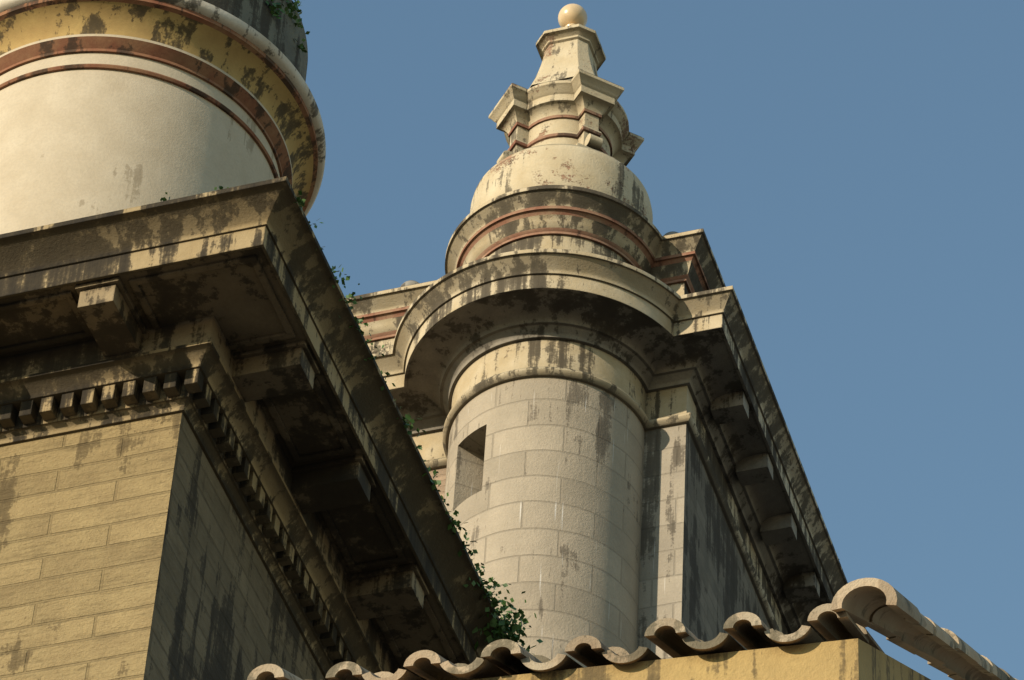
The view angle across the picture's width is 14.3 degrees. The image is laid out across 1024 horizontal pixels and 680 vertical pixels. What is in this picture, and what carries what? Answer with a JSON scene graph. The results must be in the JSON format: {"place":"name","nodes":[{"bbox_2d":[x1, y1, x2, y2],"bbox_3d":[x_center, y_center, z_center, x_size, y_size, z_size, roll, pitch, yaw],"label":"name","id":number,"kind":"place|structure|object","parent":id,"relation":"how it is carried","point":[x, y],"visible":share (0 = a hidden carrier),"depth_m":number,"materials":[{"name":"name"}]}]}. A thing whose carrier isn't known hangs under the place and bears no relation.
{"place":"outdoors","nodes":[
{"label":"outdoors","id":0,"kind":"place"},
{"bbox_2d":[143,413,324,679],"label":"side wall","id":1,"kind":"structure","parent":0,"point":[220,611],"depth_m":29.08,"materials":[{"name":"beige stone"}]},
{"bbox_2d":[292,0,1023,679],"label":"sky","id":2,"kind":"structure","parent":0,"point":[853,170],"materials":[{"name":"blue"}]},
{"bbox_2d":[473,638,930,679],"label":"wall","id":3,"kind":"structure","parent":0,"point":[853,659],"depth_m":12.23,"materials":[{"name":"yellow paint"}]},
{"bbox_2d":[247,578,1017,679],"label":"eave tiles","id":4,"kind":"object","parent":3,"relation":"on","point":[855,608],"visible":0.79,"depth_m":12.47,"materials":[{"name":"beige ceramic"}]},
{"label":"ground","id":5,"kind":"structure","parent":0,"visible":0},
{"bbox_2d":[0,412,181,679],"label":"front wall","id":6,"kind":"structure","parent":5,"relation":"on","point":[83,516],"depth_m":28.43,"materials":[{"name":"beige stone"}]},
{"bbox_2d":[0,176,504,679],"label":"cornice","id":7,"kind":"structure","parent":6,"relation":"on","point":[204,318],"depth_m":29.43,"materials":[{"name":"stone"}]},
{"bbox_2d":[0,0,325,233],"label":"drum","id":8,"kind":"object","parent":7,"relation":"on","point":[106,106],"visible":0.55,"depth_m":33.30,"materials":[{"name":"paint"}]},
{"bbox_2d":[266,0,295,18],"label":"ivy","id":9,"kind":"object","parent":8,"relation":"attached to","point":[274,6],"visible":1,"depth_m":34.57,"materials":[{"name":"green plant"}]},
{"bbox_2d":[283,0,298,9],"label":"ivy","id":10,"kind":"object","parent":8,"relation":"attached to","point":[295,3],"visible":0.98,"depth_m":34.91,"materials":[{"name":"green plant"}]},
{"bbox_2d":[288,0,303,27],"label":"ivy","id":11,"kind":"object","parent":8,"relation":"attached to","point":[290,15],"visible":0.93,"depth_m":34.91,"materials":[{"name":"green plant"}]},
{"bbox_2d":[294,38,306,53],"bbox_3d":[-1.836,-2.512,34.922,0.180,0.251,0.207,7,-45,-3],"label":"ivy","id":12,"kind":"object","parent":8,"relation":"attached to","point":[301,47],"visible":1,"depth_m":34.93,"materials":[{"name":"green plant"}]},
{"bbox_2d":[291,5,309,34],"bbox_3d":[-1.842,-2.744,35.019,0.184,0.249,0.198,-11,-46,14],"label":"ivy","id":13,"kind":"object","parent":8,"relation":"attached to","point":[299,25],"visible":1,"depth_m":34.98,"materials":[{"name":"green plant"}]},
{"bbox_2d":[0,368,350,664],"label":"cornice dentils","id":14,"kind":"object","parent":7,"relation":"attached to","point":[284,549],"visible":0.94,"depth_m":29.46,"materials":[{"name":"stone"}]},
{"bbox_2d":[0,254,457,679],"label":"cornice brackets","id":15,"kind":"object","parent":7,"relation":"attached to","point":[106,313],"visible":0.94,"depth_m":29.54,"materials":[{"name":"beige stone"}]},
{"bbox_2d":[294,190,310,209],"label":"ivy","id":16,"kind":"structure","parent":7,"relation":"on","point":[301,202],"depth_m":28.96,"materials":[{"name":"green plant"}]},
{"bbox_2d":[330,265,349,288],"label":"ivy","id":17,"kind":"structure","parent":7,"relation":"on","point":[342,279],"depth_m":29.49,"materials":[{"name":"green plant"}]},
{"bbox_2d":[336,278,361,316],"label":"ivy","id":18,"kind":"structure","parent":7,"relation":"on","point":[351,296],"depth_m":29.64,"materials":[{"name":"green plant"}]},
{"bbox_2d":[349,316,367,334],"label":"ivy","id":19,"kind":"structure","parent":7,"relation":"on","point":[358,320],"depth_m":29.81,"materials":[{"name":"green plant"}]},
{"bbox_2d":[364,343,384,360],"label":"ivy","id":20,"kind":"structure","parent":7,"relation":"on","point":[374,357],"depth_m":30.01,"materials":[{"name":"green plant"}]},
{"bbox_2d":[380,370,395,395],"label":"ivy","id":21,"kind":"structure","parent":7,"relation":"on","point":[387,374],"depth_m":30.21,"materials":[{"name":"green plant"}]},
{"bbox_2d":[396,413,427,434],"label":"ivy","id":22,"kind":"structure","parent":7,"relation":"on","point":[407,417],"depth_m":30.53,"materials":[{"name":"green plant"}]},
{"bbox_2d":[422,460,437,490],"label":"ivy","id":23,"kind":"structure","parent":7,"relation":"on","point":[433,486],"depth_m":30.94,"materials":[{"name":"green plant"}]},
{"bbox_2d":[430,471,440,490],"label":"ivy","id":24,"kind":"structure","parent":7,"relation":"on","point":[438,482],"depth_m":31.00,"materials":[{"name":"green plant"}]},
{"bbox_2d":[438,490,448,513],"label":"ivy","id":25,"kind":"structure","parent":7,"relation":"on","point":[447,504],"depth_m":31.16,"materials":[{"name":"green plant"}]},
{"bbox_2d":[448,510,467,534],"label":"ivy","id":26,"kind":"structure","parent":7,"relation":"on","point":[455,522],"depth_m":31.29,"materials":[{"name":"green plant"}]},
{"bbox_2d":[457,532,477,556],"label":"ivy","id":27,"kind":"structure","parent":7,"relation":"on","point":[470,552],"depth_m":31.48,"materials":[{"name":"green plant"}]},
{"bbox_2d":[469,554,481,580],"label":"ivy","id":28,"kind":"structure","parent":7,"relation":"on","point":[476,570],"depth_m":31.66,"materials":[{"name":"green plant"}]},
{"bbox_2d":[463,563,510,613],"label":"ivy","id":29,"kind":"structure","parent":7,"relation":"on","point":[495,584],"depth_m":31.80,"materials":[{"name":"green plant"}]},
{"bbox_2d":[486,597,506,617],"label":"ivy","id":30,"kind":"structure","parent":7,"relation":"on","point":[501,607],"depth_m":31.99,"materials":[{"name":"green plant"}]},
{"bbox_2d":[472,589,542,649],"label":"ivy","id":31,"kind":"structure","parent":7,"relation":"on","point":[503,625],"depth_m":32.00,"materials":[{"name":"green plant"}]},
{"bbox_2d":[429,467,446,498],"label":"front wall","id":32,"kind":"structure","parent":5,"relation":"on","point":[441,474],"depth_m":41.06,"materials":[{"name":"stone"}]},
{"bbox_2d":[444,377,644,667],"bbox_3d":[-0.483,11.252,30.177,2.000,29.550,1.070,-11,-46,14],"label":"turret shaft","id":33,"kind":"object","parent":5,"relation":"on","point":[544,484],"visible":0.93,"depth_m":39.18,"materials":[{"name":"beige stone"}]},
{"bbox_2d":[346,185,732,469],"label":"cornice","id":34,"kind":"structure","parent":33,"relation":"on","point":[582,284],"depth_m":40.80,"materials":[{"name":"stone"},{"name":"red paint"}]},
{"bbox_2d":[400,280,418,286],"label":"finial","id":35,"kind":"object","parent":34,"relation":"on","point":[409,282],"visible":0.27,"depth_m":43.45,"materials":[{"name":"stone"}]},
{"bbox_2d":[470,144,652,222],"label":"dome","id":36,"kind":"structure","parent":34,"relation":"on","point":[572,165],"depth_m":42.46,"materials":[{"name":"paint"}]},
{"bbox_2d":[489,69,643,165],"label":"pinnacle base","id":37,"kind":"object","parent":36,"relation":"on","point":[579,107],"visible":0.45,"depth_m":43.65,"materials":[{"name":"paint"}]},
{"bbox_2d":[497,133,602,162],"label":"scroll brackets","id":38,"kind":"object","parent":37,"relation":"attached to","point":[592,141],"visible":0.36,"depth_m":43.06,"materials":[{"name":"paint"}]},
{"bbox_2d":[530,39,597,87],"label":"pinnacle pyramid","id":39,"kind":"object","parent":37,"relation":"on","point":[566,60],"visible":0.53,"depth_m":44.52,"materials":[{"name":"beige stone"}]},
{"bbox_2d":[536,24,605,70],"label":"pinnacle cap molding","id":40,"kind":"structure","parent":39,"relation":"on","point":[547,38],"depth_m":44.85,"materials":[{"name":"beige stone"}]},
{"bbox_2d":[558,4,586,26],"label":"ball finial","id":41,"kind":"object","parent":40,"relation":"on","point":[572,13],"visible":0.71,"depth_m":45.33,"materials":[{"name":"beige stone"}]},
{"bbox_2d":[663,231,677,235],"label":"finial corner","id":42,"kind":"object","parent":34,"relation":"on","point":[671,232],"visible":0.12,"depth_m":42.77,"materials":[{"name":"stone"}]},
{"bbox_2d":[637,424,685,658],"bbox_3d":[0.815,11.353,30.226,0.450,29.600,0.001,-11,-46,14],"label":"pilaster","id":43,"kind":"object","parent":5,"relation":"on","point":[661,565],"depth_m":39.60,"materials":[{"name":"beige stone"}]},
{"bbox_2d":[681,424,770,649],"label":"side wall","id":44,"kind":"structure","parent":5,"relation":"on","point":[718,590],"depth_m":40.45,"materials":[{"name":"grey stone"}]},
{"bbox_2d":[684,229,847,634],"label":"cornice","id":45,"kind":"structure","parent":44,"relation":"on","point":[729,360],"depth_m":42.12,"materials":[{"name":"stone"},{"name":"red paint"}]},
{"bbox_2d":[711,390,827,641],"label":"cornice brackets","id":46,"kind":"object","parent":45,"relation":"attached to","point":[752,469],"visible":0.41,"depth_m":41.91,"materials":[{"name":"beige stone"}]}
]}

